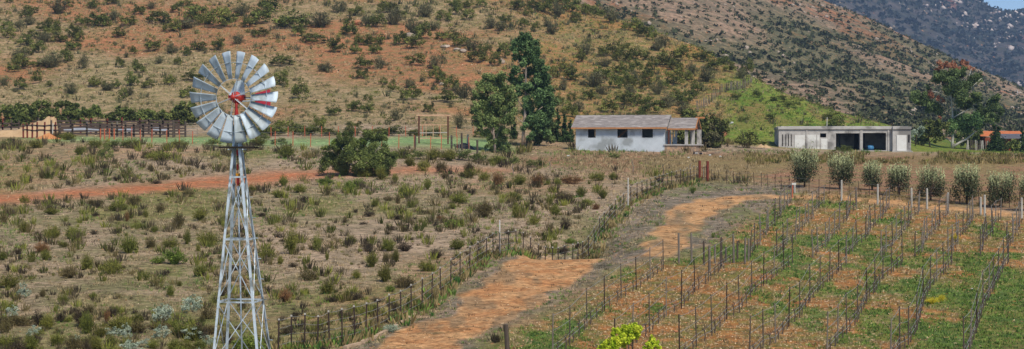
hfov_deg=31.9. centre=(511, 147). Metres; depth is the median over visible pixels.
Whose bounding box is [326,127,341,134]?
pasture shrub
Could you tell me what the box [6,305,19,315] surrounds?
shrub
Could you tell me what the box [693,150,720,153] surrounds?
rubble pile
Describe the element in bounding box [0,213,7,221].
shrub
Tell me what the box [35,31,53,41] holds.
hillside shrub
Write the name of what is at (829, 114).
hillside shrub
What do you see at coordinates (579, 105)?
hillside shrub
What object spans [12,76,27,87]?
hillside shrub
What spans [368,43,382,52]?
hillside shrub
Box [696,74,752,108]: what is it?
stick fence
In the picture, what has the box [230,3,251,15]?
hillside shrub
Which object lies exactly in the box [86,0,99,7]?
hillside shrub
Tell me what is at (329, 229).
olive scrub
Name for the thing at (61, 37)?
hillside shrub
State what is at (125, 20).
hillside shrub
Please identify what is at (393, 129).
pasture shrub
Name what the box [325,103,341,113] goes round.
hillside shrub
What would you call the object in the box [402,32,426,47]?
hillside shrub
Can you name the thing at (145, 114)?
scrub oak
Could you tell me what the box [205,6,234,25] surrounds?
hillside shrub
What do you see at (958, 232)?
vine trellis
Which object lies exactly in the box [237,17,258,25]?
hillside shrub
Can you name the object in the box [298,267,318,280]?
shrub
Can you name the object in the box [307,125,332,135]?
pasture shrub
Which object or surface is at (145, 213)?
shrub
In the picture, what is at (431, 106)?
hillside shrub
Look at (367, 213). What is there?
shrub
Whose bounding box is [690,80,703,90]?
hillside shrub
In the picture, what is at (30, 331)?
shrub
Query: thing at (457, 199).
shrub
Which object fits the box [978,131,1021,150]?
brick house
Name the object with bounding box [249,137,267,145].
shrub
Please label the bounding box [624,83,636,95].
hillside shrub
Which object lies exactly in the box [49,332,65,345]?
shrub
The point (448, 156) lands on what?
shrub
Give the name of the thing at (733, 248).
terrace post
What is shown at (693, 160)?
field grass
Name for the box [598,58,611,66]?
hillside shrub
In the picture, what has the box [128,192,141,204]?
shrub
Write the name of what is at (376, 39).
hillside shrub
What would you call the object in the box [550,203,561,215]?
shrub
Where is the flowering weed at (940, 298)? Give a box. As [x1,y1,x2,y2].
[935,295,947,300]
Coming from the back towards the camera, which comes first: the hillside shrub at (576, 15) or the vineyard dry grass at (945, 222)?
the hillside shrub at (576, 15)
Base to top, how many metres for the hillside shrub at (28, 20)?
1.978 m
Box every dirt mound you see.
[0,116,57,136]
[35,133,60,138]
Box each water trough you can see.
[64,128,98,134]
[153,127,166,133]
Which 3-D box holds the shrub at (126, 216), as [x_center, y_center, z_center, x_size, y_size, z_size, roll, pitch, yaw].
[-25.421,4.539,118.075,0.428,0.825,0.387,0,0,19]
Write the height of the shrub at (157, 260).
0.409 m
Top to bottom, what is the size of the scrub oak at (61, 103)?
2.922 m
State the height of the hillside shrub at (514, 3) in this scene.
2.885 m
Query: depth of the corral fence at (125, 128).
210.21 m
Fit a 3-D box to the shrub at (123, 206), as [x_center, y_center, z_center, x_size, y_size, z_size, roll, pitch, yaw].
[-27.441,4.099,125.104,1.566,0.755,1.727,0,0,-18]
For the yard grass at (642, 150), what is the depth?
200.32 m
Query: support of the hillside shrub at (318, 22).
on the ground at (528, 282)
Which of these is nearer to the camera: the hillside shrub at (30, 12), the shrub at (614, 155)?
the shrub at (614, 155)
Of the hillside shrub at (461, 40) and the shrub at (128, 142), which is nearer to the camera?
the shrub at (128, 142)
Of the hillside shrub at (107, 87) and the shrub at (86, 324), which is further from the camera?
the hillside shrub at (107, 87)
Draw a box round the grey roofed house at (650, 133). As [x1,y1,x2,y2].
[571,115,704,152]
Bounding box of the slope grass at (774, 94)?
[507,5,911,136]
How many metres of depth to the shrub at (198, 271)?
88.95 m
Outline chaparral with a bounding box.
[595,0,1023,142]
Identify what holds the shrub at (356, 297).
on the ground at (528, 282)
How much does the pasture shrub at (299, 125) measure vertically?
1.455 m
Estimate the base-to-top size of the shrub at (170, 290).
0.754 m
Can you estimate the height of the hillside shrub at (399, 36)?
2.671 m
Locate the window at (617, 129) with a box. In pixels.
[617,129,627,137]
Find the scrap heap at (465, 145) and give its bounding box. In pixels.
[456,143,474,149]
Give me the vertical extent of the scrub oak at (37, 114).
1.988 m
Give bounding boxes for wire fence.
[122,127,468,148]
[258,126,472,136]
[278,166,697,348]
[711,169,1023,207]
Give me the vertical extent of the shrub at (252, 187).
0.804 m
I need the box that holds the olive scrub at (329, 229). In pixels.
[0,134,737,348]
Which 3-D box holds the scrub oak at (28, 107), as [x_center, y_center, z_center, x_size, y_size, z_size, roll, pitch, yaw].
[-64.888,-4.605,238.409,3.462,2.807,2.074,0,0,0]
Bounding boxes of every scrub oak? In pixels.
[0,105,14,126]
[1,104,27,120]
[10,111,29,126]
[14,102,37,121]
[28,110,42,120]
[31,99,51,120]
[39,108,60,122]
[53,100,73,117]
[59,105,80,122]
[70,103,79,115]
[73,108,90,122]
[80,104,104,122]
[104,105,135,122]
[123,111,137,120]
[135,108,155,124]
[150,108,171,124]
[170,111,178,122]
[172,100,196,117]
[177,108,199,124]
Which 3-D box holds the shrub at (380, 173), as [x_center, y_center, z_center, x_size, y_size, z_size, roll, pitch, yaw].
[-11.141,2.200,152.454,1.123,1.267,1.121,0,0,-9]
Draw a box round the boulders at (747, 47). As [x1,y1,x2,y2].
[615,2,1021,138]
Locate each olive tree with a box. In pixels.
[785,141,822,186]
[826,150,858,187]
[861,159,885,189]
[884,161,912,194]
[912,160,950,200]
[948,162,983,203]
[982,164,1016,207]
[1013,172,1023,203]
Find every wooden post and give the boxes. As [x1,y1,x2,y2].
[461,133,462,149]
[504,324,509,348]
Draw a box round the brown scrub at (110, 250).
[0,137,752,348]
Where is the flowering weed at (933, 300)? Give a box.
[925,297,939,303]
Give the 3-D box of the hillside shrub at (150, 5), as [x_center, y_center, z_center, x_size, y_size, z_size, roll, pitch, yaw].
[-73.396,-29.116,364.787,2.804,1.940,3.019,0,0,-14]
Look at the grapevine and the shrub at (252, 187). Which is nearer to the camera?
the grapevine
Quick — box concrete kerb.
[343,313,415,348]
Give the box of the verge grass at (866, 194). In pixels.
[788,187,1023,206]
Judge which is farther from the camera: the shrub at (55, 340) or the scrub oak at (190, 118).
the scrub oak at (190, 118)
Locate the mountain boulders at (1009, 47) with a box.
[898,0,1023,85]
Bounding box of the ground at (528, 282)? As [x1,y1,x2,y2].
[0,0,1023,348]
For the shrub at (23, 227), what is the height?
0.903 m
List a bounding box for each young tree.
[596,322,642,348]
[641,334,661,348]
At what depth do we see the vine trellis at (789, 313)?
75.92 m
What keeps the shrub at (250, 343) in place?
on the ground at (528, 282)
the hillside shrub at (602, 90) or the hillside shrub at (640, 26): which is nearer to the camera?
the hillside shrub at (602, 90)
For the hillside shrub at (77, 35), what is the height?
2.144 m
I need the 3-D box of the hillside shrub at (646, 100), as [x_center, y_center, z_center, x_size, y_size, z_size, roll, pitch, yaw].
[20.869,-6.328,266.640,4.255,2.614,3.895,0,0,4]
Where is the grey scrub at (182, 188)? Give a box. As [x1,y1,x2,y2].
[0,131,757,348]
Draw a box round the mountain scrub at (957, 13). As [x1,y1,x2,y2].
[824,0,1023,86]
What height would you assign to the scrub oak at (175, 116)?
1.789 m
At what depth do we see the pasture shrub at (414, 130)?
213.94 m
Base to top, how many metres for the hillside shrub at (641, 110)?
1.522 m
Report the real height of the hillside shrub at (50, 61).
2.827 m
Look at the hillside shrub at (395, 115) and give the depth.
240.53 m
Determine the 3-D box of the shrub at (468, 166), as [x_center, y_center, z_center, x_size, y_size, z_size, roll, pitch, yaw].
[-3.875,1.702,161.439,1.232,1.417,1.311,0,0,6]
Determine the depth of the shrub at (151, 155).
173.37 m
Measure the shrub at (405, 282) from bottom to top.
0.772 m
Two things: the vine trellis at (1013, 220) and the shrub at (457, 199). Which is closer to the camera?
the vine trellis at (1013, 220)
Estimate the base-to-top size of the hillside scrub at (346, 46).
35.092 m
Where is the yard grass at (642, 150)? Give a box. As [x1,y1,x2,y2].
[514,148,1023,155]
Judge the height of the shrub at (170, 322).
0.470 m
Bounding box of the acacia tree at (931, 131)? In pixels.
[914,118,950,146]
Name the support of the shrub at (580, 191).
on the ground at (528, 282)
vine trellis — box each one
[552,239,663,348]
[614,232,733,346]
[678,234,792,348]
[749,235,846,348]
[750,183,791,256]
[776,185,824,255]
[811,186,856,257]
[826,231,902,348]
[845,187,889,255]
[880,191,919,256]
[890,233,951,348]
[914,193,948,256]
[947,195,973,256]
[963,232,1008,348]
[980,198,1001,254]
[1006,201,1019,252]
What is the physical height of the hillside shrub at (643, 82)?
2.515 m
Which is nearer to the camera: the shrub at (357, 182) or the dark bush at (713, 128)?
the shrub at (357, 182)
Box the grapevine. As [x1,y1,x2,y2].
[703,321,709,341]
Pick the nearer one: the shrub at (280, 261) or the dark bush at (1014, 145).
the shrub at (280, 261)
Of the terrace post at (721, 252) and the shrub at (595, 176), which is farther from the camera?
the shrub at (595, 176)
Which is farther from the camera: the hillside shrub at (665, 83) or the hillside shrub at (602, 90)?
the hillside shrub at (665, 83)
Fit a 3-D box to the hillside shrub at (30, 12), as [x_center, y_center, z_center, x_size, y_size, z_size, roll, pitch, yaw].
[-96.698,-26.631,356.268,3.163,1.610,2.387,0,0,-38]
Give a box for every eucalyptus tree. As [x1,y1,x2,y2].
[506,31,561,145]
[909,59,1004,148]
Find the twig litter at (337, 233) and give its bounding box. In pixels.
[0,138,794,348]
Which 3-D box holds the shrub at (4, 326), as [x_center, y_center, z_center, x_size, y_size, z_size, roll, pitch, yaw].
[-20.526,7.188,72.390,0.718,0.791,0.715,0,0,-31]
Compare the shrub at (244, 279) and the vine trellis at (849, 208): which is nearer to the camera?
the shrub at (244, 279)
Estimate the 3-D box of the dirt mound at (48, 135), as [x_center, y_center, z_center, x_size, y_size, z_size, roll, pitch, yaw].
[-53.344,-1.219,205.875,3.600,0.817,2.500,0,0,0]
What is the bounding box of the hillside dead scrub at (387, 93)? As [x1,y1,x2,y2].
[0,0,865,133]
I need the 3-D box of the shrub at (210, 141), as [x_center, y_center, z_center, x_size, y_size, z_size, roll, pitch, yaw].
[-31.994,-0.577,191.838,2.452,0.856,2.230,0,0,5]
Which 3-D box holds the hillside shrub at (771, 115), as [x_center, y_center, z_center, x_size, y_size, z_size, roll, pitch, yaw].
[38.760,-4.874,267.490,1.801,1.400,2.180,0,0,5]
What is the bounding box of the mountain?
[828,0,1023,81]
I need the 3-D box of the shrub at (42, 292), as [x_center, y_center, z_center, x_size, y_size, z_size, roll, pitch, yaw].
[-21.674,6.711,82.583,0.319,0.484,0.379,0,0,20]
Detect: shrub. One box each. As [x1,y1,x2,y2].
[0,21,14,27]
[0,26,15,36]
[0,75,10,85]
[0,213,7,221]
[0,249,7,259]
[0,272,22,287]
[0,299,17,311]
[0,317,13,333]
[0,332,22,348]
[1,138,15,145]
[3,312,34,326]
[4,179,17,186]
[5,59,21,71]
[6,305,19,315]
[6,337,26,348]
[10,47,30,58]
[10,52,33,66]
[12,19,23,27]
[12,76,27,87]
[14,247,22,253]
[16,32,33,43]
[16,282,31,296]
[18,220,29,231]
[19,9,33,16]
[19,194,30,202]
[19,332,39,348]
[21,15,37,24]
[21,46,34,54]
[23,5,38,12]
[26,325,41,335]
[27,29,40,36]
[27,40,45,51]
[27,252,35,262]
[27,333,42,341]
[28,139,43,147]
[30,57,44,65]
[30,69,41,81]
[31,310,43,325]
[33,241,49,252]
[35,21,49,29]
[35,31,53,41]
[37,51,64,67]
[39,247,51,259]
[39,288,45,296]
[39,311,54,329]
[41,206,60,214]
[43,17,60,27]
[43,25,61,33]
[44,224,61,238]
[46,80,53,85]
[49,0,67,13]
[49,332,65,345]
[50,30,67,39]
[52,132,62,137]
[54,311,67,321]
[56,292,70,303]
[58,48,73,61]
[58,239,69,246]
[59,131,76,139]
[61,264,78,278]
[62,226,85,237]
[63,0,73,6]
[64,37,81,48]
[64,82,78,93]
[64,314,73,321]
[64,331,84,348]
[65,23,83,36]
[71,308,93,325]
[74,17,87,23]
[74,30,84,39]
[74,143,85,154]
[77,52,89,68]
[79,252,93,269]
[79,332,102,345]
[79,335,91,348]
[80,310,93,333]
[81,12,109,24]
[85,304,95,312]
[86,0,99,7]
[86,137,103,147]
[86,197,102,205]
[87,337,102,348]
[88,75,106,85]
[89,229,100,234]
[92,325,108,337]
[95,13,112,25]
[96,144,113,160]
[98,260,122,274]
[101,83,115,90]
[103,306,110,320]
[103,334,118,346]
[104,139,122,146]
[105,312,131,333]
[106,305,117,316]
[106,326,123,335]
[106,341,124,348]
[107,10,119,19]
[107,304,120,313]
[109,201,129,210]
[110,79,121,87]
[111,25,127,35]
[112,173,120,180]
[115,56,125,66]
[117,87,128,99]
[118,11,137,24]
[119,232,138,253]
[120,138,143,147]
[120,340,143,348]
[121,323,132,338]
[123,70,139,84]
[124,211,129,221]
[126,87,133,95]
[128,45,138,53]
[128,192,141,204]
[128,317,143,333]
[129,222,141,228]
[130,4,145,13]
[130,312,142,323]
[132,59,139,66]
[132,63,147,72]
[136,323,145,333]
[140,79,155,87]
[141,338,149,346]
[142,147,152,157]
[142,209,148,217]
[144,35,163,49]
[145,0,157,8]
[145,10,172,21]
[145,236,156,248]
[146,149,171,159]
[146,321,171,329]
[146,339,159,348]
[149,256,165,263]
[151,179,161,183]
[151,225,158,231]
[151,307,167,320]
[151,324,171,337]
[154,56,163,63]
[155,201,164,212]
[155,303,173,317]
[159,236,180,247]
[160,246,188,264]
[161,17,181,30]
[162,74,176,83]
[164,43,178,53]
[164,316,178,326]
[165,282,175,296]
[167,339,180,348]
[168,138,189,147]
[169,2,179,11]
[171,319,191,336]
[173,54,181,63]
[173,210,185,225]
[177,0,193,5]
[177,17,195,27]
[178,337,194,348]
[179,68,203,79]
[179,86,196,97]
[180,294,203,309]
[180,326,204,338]
[181,188,195,196]
[181,295,197,310]
[182,3,209,20]
[182,227,190,243]
[183,45,191,54]
[186,330,199,340]
[187,322,202,339]
[189,320,209,339]
[190,41,208,49]
[191,206,208,220]
[193,261,208,275]
[193,338,206,348]
[194,13,215,23]
[195,228,221,245]
[200,304,215,318]
[202,335,213,345]
[204,138,223,144]
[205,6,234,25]
[205,324,217,334]
[211,32,225,49]
[217,288,227,295]
[219,11,240,20]
[220,332,234,343]
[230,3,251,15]
[231,32,245,43]
[231,332,266,348]
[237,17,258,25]
[241,275,247,285]
[249,1,274,21]
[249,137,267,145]
[249,183,255,191]
[252,27,270,35]
[256,211,266,216]
[257,0,280,10]
[257,132,271,138]
[258,125,282,134]
[258,245,278,259]
[268,55,295,63]
[270,120,298,134]
[271,9,311,26]
[271,137,285,143]
[272,188,282,197]
[274,69,288,84]
[275,143,295,157]
[277,254,283,263]
[278,286,292,301]
[279,174,288,186]
[280,324,298,334]
[283,225,298,253]
[288,262,298,266]
[290,183,307,192]
[291,18,304,34]
[291,76,310,96]
[291,310,299,316]
[292,123,314,134]
[298,33,327,41]
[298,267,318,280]
[299,195,312,202]
[306,12,333,26]
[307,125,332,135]
[311,231,322,250]
[312,115,326,126]
[316,129,398,175]
[316,177,334,184]
[317,61,335,71]
[320,279,335,293]
[322,296,338,301]
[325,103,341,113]
[325,251,329,259]
[326,35,345,50]
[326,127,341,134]
[331,0,347,12]
[340,15,357,32]
[341,287,351,297]
[343,126,361,135]
[343,180,356,192]
[343,233,357,244]
[345,100,361,110]
[345,303,360,310]
[346,2,365,14]
[346,121,363,127]
[349,40,361,51]
[350,178,366,185]
[350,270,361,277]
[351,291,360,299]
[352,52,373,67]
[354,34,369,43]
[355,68,368,77]
[356,167,374,176]
[358,11,374,25]
[360,100,374,111]
[361,240,372,249]
[362,34,385,43]
[362,208,375,216]
[363,94,372,99]
[365,250,378,266]
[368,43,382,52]
[369,8,386,25]
[371,55,389,68]
[371,198,379,206]
[371,297,382,301]
[376,0,397,11]
[376,167,387,179]
[376,262,392,281]
[378,77,388,83]
[379,125,404,135]
[381,236,396,250]
[382,195,392,200]
[382,252,389,261]
[383,6,404,24]
[386,284,395,291]
[387,78,399,89]
[389,107,402,120]
[390,301,399,311]
[391,173,398,180]
[391,213,400,219]
[391,249,400,261]
[392,147,412,158]
[393,30,408,43]
[394,273,414,288]
[395,193,400,203]
[396,5,407,15]
[396,241,413,251]
[397,182,411,193]
[399,86,422,99]
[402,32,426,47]
[402,77,414,87]
[403,53,425,64]
[403,157,414,165]
[404,16,423,33]
[405,293,419,302]
[406,129,420,135]
[406,149,426,158]
[406,199,415,207]
[412,20,431,35]
[416,4,434,16]
[416,157,430,170]
[418,258,435,271]
[423,102,434,111]
[423,128,441,135]
[423,177,431,189]
[425,146,440,159]
[427,52,441,68]
[427,248,445,257]
[428,20,439,30]
[428,65,436,77]
[431,90,457,100]
[433,158,448,172]
[434,30,460,38]
[435,9,452,20]
[435,67,447,81]
[439,148,459,160]
[440,171,448,178]
[441,75,459,88]
[444,219,459,227]
[447,0,461,5]
[447,192,470,203]
[448,0,462,12]
[448,203,456,208]
[448,238,465,248]
[450,35,469,44]
[452,81,474,98]
[452,110,466,128]
[455,149,475,159]
[460,8,476,19]
[460,168,476,177]
[461,0,473,6]
[463,160,475,171]
[464,37,479,50]
[464,48,490,60]
[465,187,475,194]
[473,130,483,136]
[473,152,489,160]
[475,0,486,5]
[476,170,490,180]
[476,197,492,217]
[477,43,492,52]
[484,17,498,28]
[486,155,506,163]
[488,52,501,63]
[492,170,504,184]
[493,20,509,29]
[495,41,511,57]
[498,14,511,21]
[503,156,520,163]
[505,190,522,200]
[507,0,526,9]
[511,172,527,184]
[511,199,520,217]
[519,17,530,25]
[523,5,533,14]
[525,160,539,166]
[526,0,540,6]
[526,215,541,224]
[530,21,539,28]
[530,173,544,184]
[535,0,552,10]
[542,17,552,24]
[545,23,559,33]
[545,195,553,204]
[549,65,559,76]
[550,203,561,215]
[551,0,565,16]
[554,177,561,184]
[554,190,575,199]
[557,61,573,70]
[557,91,564,103]
[557,245,569,253]
[558,218,571,229]
[559,102,577,115]
[560,77,567,89]
[560,175,581,183]
[561,66,582,79]
[562,0,580,10]
[564,238,575,243]
[566,92,576,100]
[569,12,582,21]
[572,100,584,111]
[575,185,586,196]
[576,49,586,60]
[578,41,594,54]
[578,70,607,86]
[579,198,595,205]
[580,85,595,98]
[581,2,595,13]
[587,171,605,180]
[590,66,610,77]
[591,3,606,16]
[592,202,600,209]
[594,85,609,94]
[597,43,619,54]
[597,188,607,198]
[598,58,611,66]
[601,94,618,111]
[603,5,618,22]
[604,153,620,157]
[608,171,617,179]
[609,71,625,87]
[610,49,631,60]
[610,61,629,71]
[614,89,625,103]
[615,41,630,49]
[616,69,633,80]
[621,17,642,28]
[621,91,641,104]
[624,75,636,85]
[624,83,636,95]
[627,59,644,70]
[628,45,650,58]
[632,23,649,35]
[633,107,645,114]
[638,73,653,86]
[638,96,664,112]
[639,67,653,77]
[645,24,657,37]
[645,56,658,67]
[648,81,666,94]
[651,37,663,50]
[655,49,675,63]
[656,34,672,46]
[656,80,672,87]
[657,92,676,107]
[664,67,685,83]
[666,59,684,69]
[670,45,690,58]
[670,88,683,99]
[675,100,690,113]
[678,90,692,102]
[681,70,692,79]
[684,60,699,73]
[687,89,698,97]
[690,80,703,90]
[691,46,710,59]
[698,66,716,81]
[705,54,722,67]
[717,51,729,65]
[722,59,737,69]
[729,91,741,98]
[734,67,749,78]
[734,131,768,145]
[741,57,754,72]
[752,88,761,96]
[765,110,776,117]
[770,95,786,100]
[781,98,801,106]
[822,109,839,118]
[824,116,845,125]
[831,145,853,151]
[911,125,924,145]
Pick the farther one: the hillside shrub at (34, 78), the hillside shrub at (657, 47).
the hillside shrub at (657, 47)
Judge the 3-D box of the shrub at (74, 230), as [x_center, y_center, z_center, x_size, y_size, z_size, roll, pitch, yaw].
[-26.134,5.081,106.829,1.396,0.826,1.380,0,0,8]
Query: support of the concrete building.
on the ground at (528, 282)
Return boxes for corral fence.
[0,119,19,129]
[22,120,59,137]
[37,117,179,133]
[59,121,185,136]
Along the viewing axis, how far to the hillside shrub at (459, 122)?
233.41 m
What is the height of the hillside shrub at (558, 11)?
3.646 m
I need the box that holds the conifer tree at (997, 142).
[985,123,1008,150]
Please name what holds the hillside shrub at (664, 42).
on the ground at (528, 282)
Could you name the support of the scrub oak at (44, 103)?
on the ground at (528, 282)
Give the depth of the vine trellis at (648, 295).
78.84 m
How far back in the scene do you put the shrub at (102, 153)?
171.23 m
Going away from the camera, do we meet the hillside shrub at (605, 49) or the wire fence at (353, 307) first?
the wire fence at (353, 307)
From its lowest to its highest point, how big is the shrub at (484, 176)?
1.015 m
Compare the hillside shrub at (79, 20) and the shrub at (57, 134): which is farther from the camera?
the hillside shrub at (79, 20)
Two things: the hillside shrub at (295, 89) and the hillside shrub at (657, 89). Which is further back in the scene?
the hillside shrub at (657, 89)
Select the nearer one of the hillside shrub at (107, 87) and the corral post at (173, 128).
the corral post at (173, 128)
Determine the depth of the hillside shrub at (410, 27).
336.08 m
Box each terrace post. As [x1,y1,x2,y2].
[678,233,679,263]
[690,233,692,261]
[703,241,704,265]
[708,245,710,270]
[714,244,715,263]
[720,237,722,265]
[732,234,734,262]
[736,241,737,259]
[744,238,745,262]
[748,238,749,260]
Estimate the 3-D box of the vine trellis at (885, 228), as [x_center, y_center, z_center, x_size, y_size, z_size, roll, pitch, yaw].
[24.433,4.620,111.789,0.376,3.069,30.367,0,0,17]
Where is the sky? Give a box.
[983,0,1023,9]
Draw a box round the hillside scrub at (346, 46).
[0,0,875,132]
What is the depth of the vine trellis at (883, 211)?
110.43 m
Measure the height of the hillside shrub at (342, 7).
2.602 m
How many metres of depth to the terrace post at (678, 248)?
94.45 m
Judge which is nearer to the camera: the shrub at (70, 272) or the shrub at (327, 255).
the shrub at (70, 272)
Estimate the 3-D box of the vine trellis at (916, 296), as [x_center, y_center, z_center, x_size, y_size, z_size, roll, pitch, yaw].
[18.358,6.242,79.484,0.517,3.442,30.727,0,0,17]
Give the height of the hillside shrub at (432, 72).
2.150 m
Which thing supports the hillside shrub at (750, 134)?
on the ground at (528, 282)
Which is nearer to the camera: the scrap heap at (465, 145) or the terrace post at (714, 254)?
the terrace post at (714, 254)
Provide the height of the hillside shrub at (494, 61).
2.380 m
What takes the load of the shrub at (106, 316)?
on the ground at (528, 282)
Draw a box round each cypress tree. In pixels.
[509,118,518,138]
[553,108,562,141]
[560,113,568,141]
[564,120,574,141]
[1018,127,1023,151]
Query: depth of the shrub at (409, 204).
127.77 m
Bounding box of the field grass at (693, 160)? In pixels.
[477,149,756,174]
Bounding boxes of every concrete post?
[841,180,842,200]
[877,184,878,204]
[910,188,912,206]
[926,188,927,208]
[980,197,981,214]
[984,195,985,215]
[1021,198,1022,217]
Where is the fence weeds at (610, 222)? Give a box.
[270,176,704,348]
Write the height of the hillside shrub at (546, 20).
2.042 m
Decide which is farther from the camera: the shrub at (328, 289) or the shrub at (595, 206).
the shrub at (595, 206)
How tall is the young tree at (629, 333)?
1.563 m
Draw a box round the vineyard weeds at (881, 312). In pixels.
[490,199,1023,348]
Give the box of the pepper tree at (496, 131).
[469,70,518,152]
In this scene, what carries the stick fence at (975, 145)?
on the ground at (528, 282)
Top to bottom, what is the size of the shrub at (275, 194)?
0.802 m
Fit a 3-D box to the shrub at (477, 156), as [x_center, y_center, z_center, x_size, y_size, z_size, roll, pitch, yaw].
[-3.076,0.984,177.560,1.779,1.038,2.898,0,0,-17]
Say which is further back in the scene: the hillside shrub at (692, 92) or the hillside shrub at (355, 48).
the hillside shrub at (355, 48)
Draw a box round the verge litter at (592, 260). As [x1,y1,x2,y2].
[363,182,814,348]
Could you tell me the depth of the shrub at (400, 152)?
176.07 m
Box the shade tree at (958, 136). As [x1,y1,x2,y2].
[954,129,984,148]
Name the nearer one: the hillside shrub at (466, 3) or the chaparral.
the hillside shrub at (466, 3)
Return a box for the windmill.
[189,51,277,348]
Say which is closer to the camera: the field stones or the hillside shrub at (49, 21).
the field stones
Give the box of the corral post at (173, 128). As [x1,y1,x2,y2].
[172,120,174,137]
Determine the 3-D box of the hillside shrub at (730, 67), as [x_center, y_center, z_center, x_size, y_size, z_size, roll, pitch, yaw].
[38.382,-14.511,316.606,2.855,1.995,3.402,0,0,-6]
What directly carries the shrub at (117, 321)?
on the ground at (528, 282)
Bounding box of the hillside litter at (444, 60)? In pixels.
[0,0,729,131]
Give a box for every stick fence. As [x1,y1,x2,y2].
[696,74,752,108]
[966,140,988,150]
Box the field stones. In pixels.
[509,201,1023,348]
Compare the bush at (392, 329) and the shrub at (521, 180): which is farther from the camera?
the shrub at (521, 180)
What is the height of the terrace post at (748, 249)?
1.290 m
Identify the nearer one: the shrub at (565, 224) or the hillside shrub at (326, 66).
the shrub at (565, 224)
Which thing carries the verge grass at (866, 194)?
on the ground at (528, 282)
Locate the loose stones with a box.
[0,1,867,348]
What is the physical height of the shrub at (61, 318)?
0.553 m
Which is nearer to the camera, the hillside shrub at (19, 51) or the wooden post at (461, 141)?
the wooden post at (461, 141)
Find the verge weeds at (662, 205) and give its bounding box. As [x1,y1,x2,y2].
[362,183,801,347]
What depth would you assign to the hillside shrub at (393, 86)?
277.61 m
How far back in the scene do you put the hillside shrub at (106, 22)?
343.94 m
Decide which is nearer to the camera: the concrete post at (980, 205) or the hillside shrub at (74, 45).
the concrete post at (980, 205)
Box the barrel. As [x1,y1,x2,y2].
[867,145,873,149]
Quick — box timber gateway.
[416,114,450,143]
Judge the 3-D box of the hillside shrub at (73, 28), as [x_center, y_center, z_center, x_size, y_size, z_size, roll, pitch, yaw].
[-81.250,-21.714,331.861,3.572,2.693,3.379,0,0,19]
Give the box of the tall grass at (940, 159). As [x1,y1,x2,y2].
[744,149,1023,164]
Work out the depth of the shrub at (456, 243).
101.17 m
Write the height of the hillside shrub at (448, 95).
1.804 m
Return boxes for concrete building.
[774,123,912,151]
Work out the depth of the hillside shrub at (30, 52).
313.75 m
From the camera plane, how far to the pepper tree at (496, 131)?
193.20 m
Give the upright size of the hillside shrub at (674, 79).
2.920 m
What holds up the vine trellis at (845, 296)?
on the ground at (528, 282)
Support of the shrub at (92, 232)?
on the ground at (528, 282)
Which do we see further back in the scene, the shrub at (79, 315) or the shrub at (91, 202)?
the shrub at (91, 202)
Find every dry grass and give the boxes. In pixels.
[498,199,1023,348]
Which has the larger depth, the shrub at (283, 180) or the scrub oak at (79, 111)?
the scrub oak at (79, 111)
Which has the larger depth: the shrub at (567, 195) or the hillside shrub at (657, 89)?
the hillside shrub at (657, 89)
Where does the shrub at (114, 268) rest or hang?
on the ground at (528, 282)
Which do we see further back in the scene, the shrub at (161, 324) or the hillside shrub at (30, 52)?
the hillside shrub at (30, 52)
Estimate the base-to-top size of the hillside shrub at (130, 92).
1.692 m
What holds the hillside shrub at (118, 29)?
on the ground at (528, 282)
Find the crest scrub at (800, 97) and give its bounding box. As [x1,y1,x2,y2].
[754,75,871,120]
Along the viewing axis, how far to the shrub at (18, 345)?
67.47 m
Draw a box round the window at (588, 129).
[588,129,595,137]
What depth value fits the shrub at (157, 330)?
71.29 m
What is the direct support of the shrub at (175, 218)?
on the ground at (528, 282)
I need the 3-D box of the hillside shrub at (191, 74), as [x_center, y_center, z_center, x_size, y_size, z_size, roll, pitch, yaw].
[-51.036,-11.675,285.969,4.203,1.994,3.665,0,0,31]
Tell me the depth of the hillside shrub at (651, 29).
344.19 m
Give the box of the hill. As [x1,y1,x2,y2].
[573,0,1023,139]
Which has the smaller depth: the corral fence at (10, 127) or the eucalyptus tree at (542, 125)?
the eucalyptus tree at (542, 125)
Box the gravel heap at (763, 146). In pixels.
[757,144,770,147]
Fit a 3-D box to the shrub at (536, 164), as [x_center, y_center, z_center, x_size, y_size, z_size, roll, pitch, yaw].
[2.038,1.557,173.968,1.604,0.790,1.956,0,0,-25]
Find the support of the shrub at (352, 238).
on the ground at (528, 282)
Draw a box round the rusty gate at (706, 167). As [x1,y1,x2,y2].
[698,161,708,180]
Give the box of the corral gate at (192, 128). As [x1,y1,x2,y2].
[186,123,197,135]
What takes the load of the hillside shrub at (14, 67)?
on the ground at (528, 282)
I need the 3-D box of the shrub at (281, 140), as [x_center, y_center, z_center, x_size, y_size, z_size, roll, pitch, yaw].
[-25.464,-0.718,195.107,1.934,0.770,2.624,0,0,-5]
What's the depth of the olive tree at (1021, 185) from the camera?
125.89 m
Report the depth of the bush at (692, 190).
141.39 m
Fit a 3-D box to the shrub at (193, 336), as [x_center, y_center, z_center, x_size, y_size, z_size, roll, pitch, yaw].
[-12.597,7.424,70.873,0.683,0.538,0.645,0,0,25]
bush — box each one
[383,322,401,332]
[677,107,730,147]
[677,130,696,142]
[688,185,696,193]
[1002,138,1020,151]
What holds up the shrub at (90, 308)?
on the ground at (528, 282)

